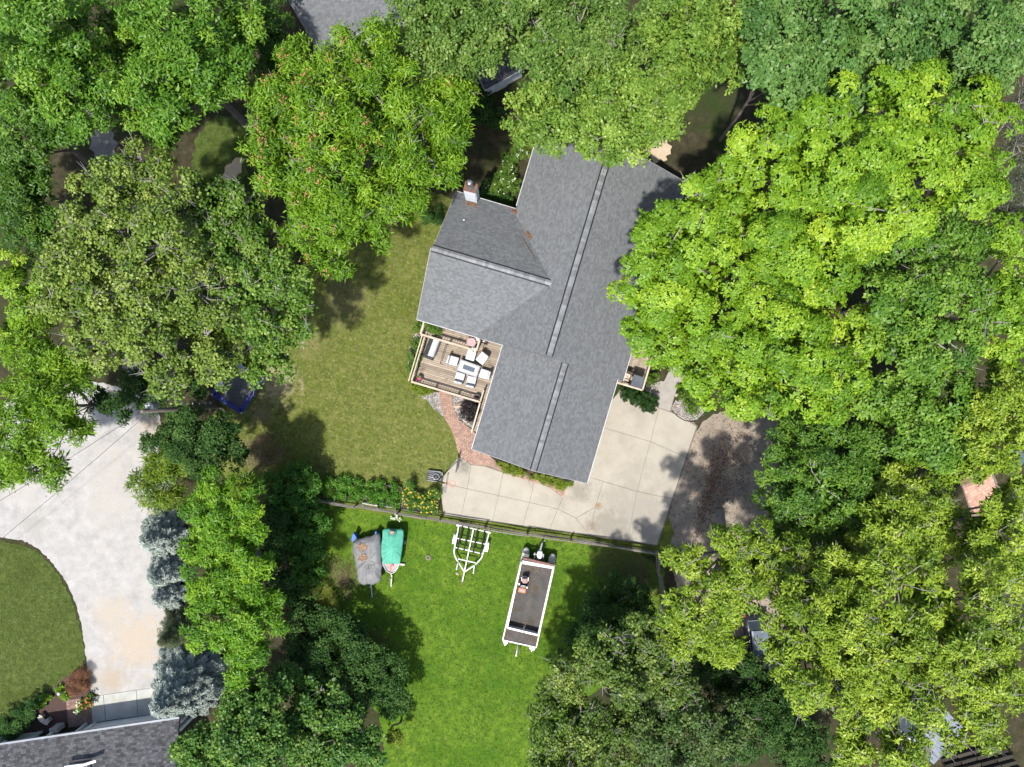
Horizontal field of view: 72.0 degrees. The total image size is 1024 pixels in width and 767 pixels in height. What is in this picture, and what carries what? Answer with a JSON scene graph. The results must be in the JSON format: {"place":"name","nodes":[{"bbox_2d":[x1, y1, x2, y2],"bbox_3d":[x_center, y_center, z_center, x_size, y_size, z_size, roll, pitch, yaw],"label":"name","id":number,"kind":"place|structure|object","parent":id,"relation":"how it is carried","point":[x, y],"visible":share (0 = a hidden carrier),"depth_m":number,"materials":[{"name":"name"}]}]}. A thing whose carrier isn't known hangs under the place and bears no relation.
{"place":"outdoors","nodes":[
{"label":"outdoors","id":0,"kind":"place"},
{"bbox_2d":[0,541,84,719],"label":"neighbour lawn","id":1,"kind":"structure","parent":0,"point":[73,640],"depth_m":51.98,"materials":[{"name":"green plant"}]},
{"bbox_2d":[86,92,149,375],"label":"woodland lane","id":2,"kind":"structure","parent":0,"point":[103,143],"depth_m":51.99,"materials":[{"name":"grey asphalt"}]},
{"bbox_2d":[91,688,154,722],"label":"neighbour driveway","id":3,"kind":"structure","parent":0,"point":[120,705],"depth_m":51.95,"materials":[{"name":"grey concrete"}]},
{"bbox_2d":[191,115,250,188],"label":"side lawn","id":4,"kind":"structure","parent":0,"point":[214,153],"depth_m":52.00,"materials":[{"name":"green plant"}]},
{"bbox_2d":[212,192,458,498],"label":"back lawn","id":5,"kind":"structure","parent":0,"point":[444,202],"depth_m":52.00,"materials":[{"name":"green plant"}]},
{"bbox_2d":[140,401,220,413],"bbox_3d":[-21.632,1.513,46.650,0.480,10.701,0.826,0,90,0],"label":"utility pole","id":6,"kind":"object","parent":5,"relation":"on","point":[151,407],"visible":0.91,"depth_m":44.08,"materials":[{"name":"brown wood"}]},
{"bbox_2d":[137,403,249,479],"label":"elm tree","id":7,"kind":"object","parent":5,"relation":"on","point":[213,437],"visible":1,"depth_m":45.84,"materials":[{"name":"green plant"}]},
{"bbox_2d":[211,364,264,413],"bbox_3d":[-19.938,0.242,51.547,2.726,0.905,3.090,32,90,0],"label":"trampoline","id":8,"kind":"object","parent":5,"relation":"on","point":[238,392],"visible":0.64,"depth_m":51.17,"materials":[{"name":"metal"}]},
{"bbox_2d":[179,174,317,394],"bbox_3d":[-15.306,-6.720,45.528,7.121,13.344,13.845,-20,90,0],"label":"oak tree","id":9,"kind":"object","parent":5,"relation":"on","point":[259,258],"visible":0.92,"depth_m":40.83,"materials":[{"name":"green plant"}]},
{"bbox_2d":[249,428,285,470],"bbox_3d":[-17.915,4.890,51.530,3.382,2.086,3.214,-30,90,0],"label":"dry brush","id":10,"kind":"object","parent":5,"relation":"on","point":[272,445],"visible":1,"depth_m":51.30,"materials":[{"name":"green plant"}]},
{"bbox_2d":[323,478,359,501],"bbox_3d":[-12.471,7.813,51.850,2.716,0.300,1.515,5,90,0],"label":"raised bed","id":11,"kind":"object","parent":5,"relation":"on","point":[347,498],"visible":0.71,"depth_m":51.76,"materials":[{"name":"brown wood"}]},
{"bbox_2d":[319,472,365,503],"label":"vegetable plants","id":12,"kind":"object","parent":11,"relation":"in","point":[339,493],"visible":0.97,"depth_m":51.40,"materials":[{"name":"green plant"}]},
{"bbox_2d":[363,484,401,505],"bbox_3d":[-9.516,8.139,51.850,2.722,0.300,1.432,7,90,0],"label":"raised bed","id":13,"kind":"object","parent":5,"relation":"on","point":[387,488],"visible":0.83,"depth_m":51.76,"materials":[{"name":"brown wood"}]},
{"bbox_2d":[361,477,402,509],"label":"vegetable plants","id":14,"kind":"object","parent":13,"relation":"in","point":[393,496],"visible":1,"depth_m":51.39,"materials":[{"name":"green plant"}]},
{"bbox_2d":[401,491,439,514],"bbox_3d":[-6.711,8.739,51.850,2.699,0.300,1.476,8,90,0],"label":"raised bed","id":15,"kind":"object","parent":5,"relation":"on","point":[403,505],"visible":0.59,"depth_m":51.76,"materials":[{"name":"brown wood"}]},
{"bbox_2d":[401,486,441,516],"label":"flowering plants","id":16,"kind":"object","parent":15,"relation":"in","point":[430,504],"visible":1,"depth_m":51.20,"materials":[{"name":"green plant"}]},
{"bbox_2d":[288,0,425,51],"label":"wooded house","id":17,"kind":"structure","parent":0,"point":[318,18],"depth_m":48.22,"materials":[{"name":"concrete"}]},
{"bbox_2d":[297,491,665,766],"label":"front lawn","id":18,"kind":"structure","parent":0,"point":[478,604],"depth_m":51.99,"materials":[{"name":"green plant"}]},
{"bbox_2d":[282,530,327,591],"bbox_3d":[-15.007,12.806,51.047,3.495,2.301,4.343,-6,90,0],"label":"thicket","id":19,"kind":"object","parent":18,"relation":"on","point":[301,572],"visible":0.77,"depth_m":50.43,"materials":[{"name":"green plant"}]},
{"bbox_2d":[308,579,340,610],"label":"ornamental grass","id":20,"kind":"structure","parent":18,"relation":"on","point":[328,599],"depth_m":51.20,"materials":[{"name":"green plant"}]},
{"bbox_2d":[281,604,413,722],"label":"elm tree","id":21,"kind":"object","parent":18,"relation":"on","point":[377,658],"visible":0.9,"depth_m":48.55,"materials":[{"name":"green plant"}]},
{"bbox_2d":[351,530,382,597],"bbox_3d":[-10.514,13.294,51.382,2.277,1.264,5.161,0,90,0],"label":"tarped boat","id":22,"kind":"object","parent":18,"relation":"on","point":[366,552],"visible":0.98,"depth_m":50.96,"materials":[{"name":"grey fabric"}]},
{"bbox_2d":[381,528,405,586],"bbox_3d":[-8.725,12.695,51.325,1.787,1.372,4.480,0,90,0],"label":"covered fishing boat","id":23,"kind":"object","parent":18,"relation":"on","point":[393,541],"visible":0.99,"depth_m":50.92,"materials":[{"name":"teal fabric"}]},
{"bbox_2d":[452,525,489,584],"bbox_3d":[-3.236,12.708,51.636,2.673,0.755,4.470,12,90,0],"label":"empty boat trailer","id":24,"kind":"object","parent":18,"relation":"on","point":[455,538],"visible":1,"depth_m":51.41,"materials":[{"name":"white metal"}]},
{"bbox_2d":[502,542,555,655],"bbox_3d":[1.244,15.681,51.206,2.559,1.589,8.775,13,90,0],"label":"pontoon boat","id":25,"kind":"object","parent":18,"relation":"on","point":[525,616],"visible":1,"depth_m":51.05,"materials":[{"name":"carpet"}]},
{"bbox_2d":[522,677,642,766],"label":"poplar tree","id":26,"kind":"object","parent":18,"relation":"on","point":[605,739],"visible":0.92,"depth_m":44.79,"materials":[{"name":"green plant"}]},
{"bbox_2d":[556,566,656,657],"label":"tree","id":27,"kind":"object","parent":18,"relation":"on","point":[594,607],"visible":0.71,"depth_m":48.80,"materials":[{"name":"green plant"}]},
{"bbox_2d":[542,611,701,711],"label":"poplar tree","id":28,"kind":"object","parent":18,"relation":"on","point":[664,677],"visible":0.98,"depth_m":42.62,"materials":[{"name":"green plant"}]},
{"bbox_2d":[327,497,673,558],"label":"verge grass","id":29,"kind":"structure","parent":0,"point":[666,535],"depth_m":51.99,"materials":[{"name":"green plant"}]},
{"bbox_2d":[439,391,566,496],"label":"brick path","id":30,"kind":"structure","parent":0,"point":[464,436],"depth_m":51.94,"materials":[{"name":"brick"}]},
{"bbox_2d":[0,0,1023,766],"bbox_3d":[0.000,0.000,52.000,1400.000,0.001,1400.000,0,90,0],"label":"ground","id":31,"kind":"structure","parent":0,"point":[708,120],"depth_m":52.00,"materials":[{"name":"soil"}]},
{"bbox_2d":[0,694,42,741],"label":"shrub","id":32,"kind":"object","parent":31,"relation":"on","point":[9,726],"visible":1,"depth_m":50.67,"materials":[{"name":"green plant"}]},
{"bbox_2d":[0,190,71,294],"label":"understory tree","id":33,"kind":"object","parent":31,"relation":"on","point":[35,227],"visible":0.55,"depth_m":46.59,"materials":[{"name":"green plant"}]},
{"bbox_2d":[0,248,75,353],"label":"young maple","id":34,"kind":"object","parent":31,"relation":"on","point":[12,275],"visible":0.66,"depth_m":42.94,"materials":[{"name":"green plant"}]},
{"bbox_2d":[0,144,78,223],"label":"ash tree","id":35,"kind":"object","parent":31,"relation":"on","point":[13,186],"visible":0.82,"depth_m":45.11,"materials":[{"name":"green plant"}]},
{"bbox_2d":[0,75,98,190],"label":"ash tree","id":36,"kind":"object","parent":31,"relation":"on","point":[42,141],"visible":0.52,"depth_m":43.67,"materials":[{"name":"green plant"}]},
{"bbox_2d":[0,316,111,496],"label":"maple tree","id":37,"kind":"object","parent":31,"relation":"on","point":[48,408],"visible":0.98,"depth_m":41.70,"materials":[{"name":"green plant"}]},
{"bbox_2d":[21,671,90,733],"bbox_3d":[-33.549,23.864,51.980,2.564,0.001,6.432,42,90,0],"label":"mulch bed","id":38,"kind":"object","parent":31,"relation":"on","point":[55,708],"visible":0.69,"depth_m":51.98,"materials":[{"name":"brown soil"}]},
{"bbox_2d":[63,665,92,696],"bbox_3d":[-31.655,21.805,51.646,2.146,1.670,2.564,0,90,0],"label":"shrub","id":39,"kind":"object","parent":38,"relation":"on","point":[78,685],"depth_m":51.25,"materials":[{"name":"brown plant"}]},
{"bbox_2d":[66,697,92,727],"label":"neighbour patio","id":40,"kind":"structure","parent":31,"relation":"on","point":[81,718],"depth_m":51.95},
{"bbox_2d":[0,0,166,148],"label":"ash tree","id":41,"kind":"object","parent":31,"relation":"on","point":[29,43],"visible":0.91,"depth_m":40.58,"materials":[{"name":"green plant"}]},
{"bbox_2d":[0,380,172,694],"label":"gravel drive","id":42,"kind":"structure","parent":31,"relation":"on","point":[82,533],"depth_m":51.99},
{"bbox_2d":[0,714,192,766],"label":"neighbour house","id":43,"kind":"structure","parent":31,"relation":"on","point":[142,741],"depth_m":49.42,"materials":[{"name":"grey"}]},
{"bbox_2d":[23,128,245,405],"bbox_3d":[-20.521,-6.456,44.871,13.285,14.658,14.061,22,90,0],"label":"oak tree","id":44,"kind":"object","parent":31,"relation":"on","point":[82,268],"visible":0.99,"depth_m":39.65,"materials":[{"name":"green plant"}]},
{"bbox_2d":[87,361,208,431],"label":"elm tree","id":45,"kind":"object","parent":31,"relation":"on","point":[102,399],"visible":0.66,"depth_m":47.02,"materials":[{"name":"green plant"}]},
{"bbox_2d":[123,446,195,515],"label":"sumac tree","id":46,"kind":"object","parent":31,"relation":"on","point":[156,496],"visible":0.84,"depth_m":48.02,"materials":[{"name":"green plant"}]},
{"bbox_2d":[138,508,188,557],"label":"blue spruce","id":47,"kind":"object","parent":31,"relation":"on","point":[161,534],"visible":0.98,"depth_m":50.58,"materials":[{"name":"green plant"}]},
{"bbox_2d":[146,552,192,589],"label":"blue spruce","id":48,"kind":"object","parent":31,"relation":"on","point":[164,571],"visible":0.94,"depth_m":50.53,"materials":[{"name":"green plant"}]},
{"bbox_2d":[150,580,188,610],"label":"blue spruce","id":49,"kind":"object","parent":31,"relation":"on","point":[171,596],"visible":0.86,"depth_m":50.65,"materials":[{"name":"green plant"}]},
{"bbox_2d":[156,604,202,649],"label":"juniper","id":50,"kind":"object","parent":31,"relation":"on","point":[169,636],"visible":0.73,"depth_m":50.23,"materials":[{"name":"green plant"}]},
{"bbox_2d":[107,0,270,155],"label":"ash tree","id":51,"kind":"object","parent":31,"relation":"on","point":[198,50],"visible":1,"depth_m":39.83,"materials":[{"name":"green plant"}]},
{"bbox_2d":[148,642,231,718],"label":"blue spruce","id":52,"kind":"object","parent":31,"relation":"on","point":[186,682],"visible":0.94,"depth_m":49.39,"materials":[{"name":"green plant"}]},
{"bbox_2d":[176,463,290,692],"bbox_3d":[-17.727,12.222,47.143,6.856,10.115,14.634,-11,90,0],"label":"walnut tree","id":53,"kind":"object","parent":31,"relation":"on","point":[244,630],"visible":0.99,"depth_m":43.49,"materials":[{"name":"green plant"}]},
{"bbox_2d":[167,668,302,766],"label":"hazel tree","id":54,"kind":"object","parent":31,"relation":"on","point":[250,718],"visible":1,"depth_m":44.30,"materials":[{"name":"green plant"}]},
{"bbox_2d":[225,467,265,504],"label":"sumac tree","id":55,"kind":"object","parent":31,"relation":"on","point":[239,485],"visible":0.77,"depth_m":43.63,"materials":[{"name":"green plant"}]},
{"bbox_2d":[229,0,295,77],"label":"understory tree","id":56,"kind":"object","parent":31,"relation":"on","point":[273,26],"visible":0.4,"depth_m":46.05,"materials":[{"name":"green plant"}]},
{"bbox_2d":[253,499,332,630],"bbox_3d":[-16.326,13.128,50.465,4.060,3.178,10.198,-23,90,0],"label":"dark bush","id":57,"kind":"object","parent":31,"relation":"on","point":[273,541],"visible":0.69,"depth_m":49.80,"materials":[{"name":"green plant"}]},
{"bbox_2d":[258,458,333,549],"bbox_3d":[-15.401,8.942,50.686,5.135,2.854,6.725,-20,90,0],"label":"thicket","id":58,"kind":"object","parent":31,"relation":"on","point":[304,515],"visible":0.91,"depth_m":50.06,"materials":[{"name":"green plant"}]},
{"bbox_2d":[259,659,389,766],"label":"hazel tree","id":59,"kind":"object","parent":31,"relation":"on","point":[336,745],"visible":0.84,"depth_m":46.60,"materials":[{"name":"green plant"}]},
{"bbox_2d":[234,8,483,281],"bbox_3d":[-9.207,-14.043,44.247,15.170,15.906,12.873,-42,90,0],"label":"honey locust","id":60,"kind":"object","parent":31,"relation":"on","point":[334,132],"visible":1,"depth_m":39.05,"materials":[{"name":"green plant"}]},
{"bbox_2d":[373,0,508,102],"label":"linden tree","id":61,"kind":"object","parent":31,"relation":"on","point":[452,45],"visible":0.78,"depth_m":40.44,"materials":[{"name":"green plant"}]},
{"bbox_2d":[408,322,501,432],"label":"deck","id":62,"kind":"structure","parent":31,"relation":"on","point":[448,372],"depth_m":51.25,"materials":[{"name":"brown wood"}]},
{"bbox_2d":[470,87,506,132],"bbox_3d":[-1.892,-19.827,51.516,2.580,1.532,3.344,-36,90,0],"label":"fern patch","id":63,"kind":"object","parent":31,"relation":"on","point":[480,116],"visible":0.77,"depth_m":51.26,"materials":[{"name":"green plant"}]},
{"bbox_2d":[316,499,663,613],"bbox_3d":[-0.635,10.876,51.514,27.720,1.377,6.183,22,90,0],"label":"split rail fence","id":64,"kind":"object","parent":31,"relation":"on","point":[582,541],"visible":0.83,"depth_m":51.24,"materials":[{"name":"brown wood"}]},
{"bbox_2d":[475,28,529,95],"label":"garden shed","id":65,"kind":"structure","parent":31,"relation":"on","point":[505,75],"depth_m":49.57,"materials":[{"name":"grey"}]},
{"bbox_2d":[483,141,530,196],"bbox_3d":[-0.038,-15.304,51.203,2.774,1.842,4.400,34,90,0],"label":"hydrangea","id":66,"kind":"object","parent":31,"relation":"on","point":[504,175],"visible":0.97,"depth_m":50.71,"materials":[{"name":"green plant"}]},
{"bbox_2d":[417,137,685,482],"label":"house","id":67,"kind":"structure","parent":31,"relation":"on","point":[529,278],"depth_m":47.06,"materials":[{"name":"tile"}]},
{"bbox_2d":[482,0,662,102],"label":"linden tree","id":68,"kind":"object","parent":31,"relation":"on","point":[598,39],"visible":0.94,"depth_m":39.78,"materials":[{"name":"green plant"}]},
{"bbox_2d":[499,48,706,172],"bbox_3d":[5.467,-15.877,45.390,12.420,13.620,7.380,0,90,0],"label":"linden tree","id":69,"kind":"object","parent":31,"relation":"on","point":[611,120],"visible":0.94,"depth_m":40.31,"materials":[{"name":"green plant"}]},
{"bbox_2d":[617,347,649,390],"bbox_3d":[8.666,-1.361,51.252,2.478,1.496,3.260,17,90,0],"label":"porch","id":70,"kind":"object","parent":31,"relation":"on","point":[638,367],"visible":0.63,"depth_m":51.45,"materials":[{"name":"brown wood"}]},
{"bbox_2d":[619,385,658,413],"bbox_3d":[9.168,1.092,51.339,3.245,1.438,1.567,27,90,0],"label":"yew hedge","id":71,"kind":"object","parent":31,"relation":"on","point":[632,396],"visible":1,"depth_m":50.92,"materials":[{"name":"green plant"}]},
{"bbox_2d":[658,368,682,410],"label":"porch walk","id":72,"kind":"structure","parent":31,"relation":"on","point":[666,390],"depth_m":51.88,"materials":[{"name":"concrete"}]},
{"bbox_2d":[617,692,759,766],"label":"poplar tree","id":73,"kind":"object","parent":31,"relation":"on","point":[714,731],"visible":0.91,"depth_m":44.95,"materials":[{"name":"green plant"}]},
{"bbox_2d":[676,386,700,418],"bbox_3d":[12.955,1.155,51.235,1.965,1.646,2.467,-42,90,0],"label":"garden shrub","id":74,"kind":"object","parent":31,"relation":"on","point":[685,397],"visible":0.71,"depth_m":50.87,"materials":[{"name":"green plant"}]},
{"bbox_2d":[606,145,780,370],"bbox_3d":[11.058,-7.922,45.078,8.510,14.244,14.540,44,90,0],"label":"sugar maple","id":75,"kind":"object","parent":31,"relation":"on","point":[687,275],"visible":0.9,"depth_m":39.93,"materials":[{"name":"green plant"}]},
{"bbox_2d":[636,0,754,107],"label":"linden tree","id":76,"kind":"object","parent":31,"relation":"on","point":[711,26],"visible":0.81,"depth_m":40.67,"materials":[{"name":"green plant"}]},
{"bbox_2d":[666,411,783,681],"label":"asphalt lane","id":77,"kind":"structure","parent":31,"relation":"on","point":[745,511],"depth_m":51.99,"materials":[{"name":"grey asphalt"}]},
{"bbox_2d":[674,398,768,585],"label":"fallen leaves","id":78,"kind":"object","parent":77,"relation":"on","point":[723,470],"visible":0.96,"depth_m":51.96,"materials":[{"name":"brown plant"}]},
{"bbox_2d":[742,612,771,672],"bbox_3d":[17.966,18.982,51.258,2.142,1.485,4.562,0,90,0],"label":"parked car","id":79,"kind":"object","parent":77,"relation":"on","point":[751,625],"visible":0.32,"depth_m":50.97,"materials":[{"name":"paint"}]},
{"bbox_2d":[654,508,818,670],"bbox_3d":[13.566,12.584,45.772,10.249,12.857,9.604,0,90,0],"label":"cottonwood","id":80,"kind":"object","parent":31,"relation":"on","point":[716,628],"visible":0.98,"depth_m":41.30,"materials":[{"name":"plant"}]},
{"bbox_2d":[685,651,831,766],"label":"tree","id":81,"kind":"object","parent":31,"relation":"on","point":[749,668],"visible":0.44,"depth_m":49.06,"materials":[{"name":"green plant"}]},
{"bbox_2d":[660,270,889,426],"bbox_3d":[15.700,-2.122,45.275,13.380,13.850,9.406,0,90,0],"label":"sugar maple","id":82,"kind":"object","parent":31,"relation":"on","point":[838,349],"visible":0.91,"depth_m":40.29,"materials":[{"name":"green plant"}]},
{"bbox_2d":[718,0,840,141],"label":"maple tree","id":83,"kind":"object","parent":31,"relation":"on","point":[772,69],"visible":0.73,"depth_m":37.62,"materials":[{"name":"green plant"}]},
{"bbox_2d":[734,676,841,766],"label":"tree","id":84,"kind":"object","parent":31,"relation":"on","point":[778,722],"visible":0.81,"depth_m":47.35,"materials":[{"name":"green plant"}]},
{"bbox_2d":[731,185,882,296],"bbox_3d":[17.303,-7.756,44.597,9.084,15.205,6.006,0,90,0],"label":"sugar maple","id":85,"kind":"object","parent":31,"relation":"on","point":[787,237],"visible":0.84,"depth_m":38.40,"materials":[{"name":"green plant"}]},
{"bbox_2d":[749,399,911,562],"bbox_3d":[20.259,6.343,46.592,9.973,11.216,11.185,0,90,0],"label":"oak tree","id":86,"kind":"object","parent":31,"relation":"on","point":[849,474],"visible":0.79,"depth_m":43.34,"materials":[{"name":"green plant"}]},
{"bbox_2d":[754,541,917,766],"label":"cottonwood","id":87,"kind":"object","parent":31,"relation":"on","point":[837,617],"visible":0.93,"depth_m":39.43,"materials":[{"name":"plant"}]},
{"bbox_2d":[796,0,940,109],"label":"maple tree","id":88,"kind":"object","parent":31,"relation":"on","point":[856,28],"visible":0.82,"depth_m":37.67,"materials":[{"name":"green plant"}]},
{"bbox_2d":[724,57,1023,254],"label":"sugar maple","id":89,"kind":"object","parent":31,"relation":"on","point":[929,143],"visible":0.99,"depth_m":36.67,"materials":[{"name":"green plant"}]},
{"bbox_2d":[843,458,975,578],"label":"willow oak","id":90,"kind":"object","parent":31,"relation":"on","point":[924,528],"visible":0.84,"depth_m":41.28,"materials":[{"name":"plant"}]},
{"bbox_2d":[849,368,997,476],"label":"red maple","id":91,"kind":"object","parent":31,"relation":"on","point":[930,437],"visible":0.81,"depth_m":41.05,"materials":[{"name":"green plant"}]},
{"bbox_2d":[840,194,1022,390],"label":"red maple","id":92,"kind":"object","parent":31,"relation":"on","point":[912,324],"visible":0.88,"depth_m":39.73,"materials":[{"name":"green plant"}]},
{"bbox_2d":[855,536,1023,766],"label":"cottonwood","id":93,"kind":"object","parent":31,"relation":"on","point":[994,635],"visible":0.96,"depth_m":38.64,"materials":[{"name":"plant"}]},
{"bbox_2d":[867,0,1023,125],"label":"maple tree","id":94,"kind":"object","parent":31,"relation":"on","point":[990,41],"visible":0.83,"depth_m":38.05,"materials":[{"name":"green plant"}]},
{"bbox_2d":[910,365,1023,491],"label":"red maple","id":95,"kind":"object","parent":31,"relation":"on","point":[991,404],"visible":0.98,"depth_m":39.92,"materials":[{"name":"plant"}]},
{"bbox_2d":[921,478,1023,595],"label":"willow oak","id":96,"kind":"object","parent":31,"relation":"on","point":[998,513],"visible":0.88,"depth_m":40.47,"materials":[{"name":"plant"}]},
{"bbox_2d":[928,77,1023,234],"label":"bare conifer","id":97,"kind":"object","parent":31,"relation":"on","point":[1019,178],"visible":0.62,"depth_m":42.37,"materials":[{"name":"grey plant"}]},
{"bbox_2d":[935,209,1023,387],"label":"red maple","id":98,"kind":"object","parent":31,"relation":"on","point":[1000,352],"visible":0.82,"depth_m":41.15,"materials":[{"name":"green plant"}]},
{"bbox_2d":[940,741,1019,766],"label":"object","id":99,"kind":"structure","parent":31,"relation":"on","point":[972,757],"depth_m":51.43,"materials":[{"name":"brown wood"}]},
{"bbox_2d":[961,474,999,515],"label":"salmon terrace","id":100,"kind":"structure","parent":31,"relation":"on","point":[974,495],"depth_m":51.95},
{"bbox_2d":[442,389,697,545],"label":"driveway","id":101,"kind":"structure","parent":0,"point":[628,489],"depth_m":51.95,"materials":[{"name":"concrete"}]},
{"bbox_2d":[892,697,962,763],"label":"metal roof shed","id":102,"kind":"structure","parent":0,"point":[905,725],"depth_m":48.99,"materials":[{"name":"grey metal"}]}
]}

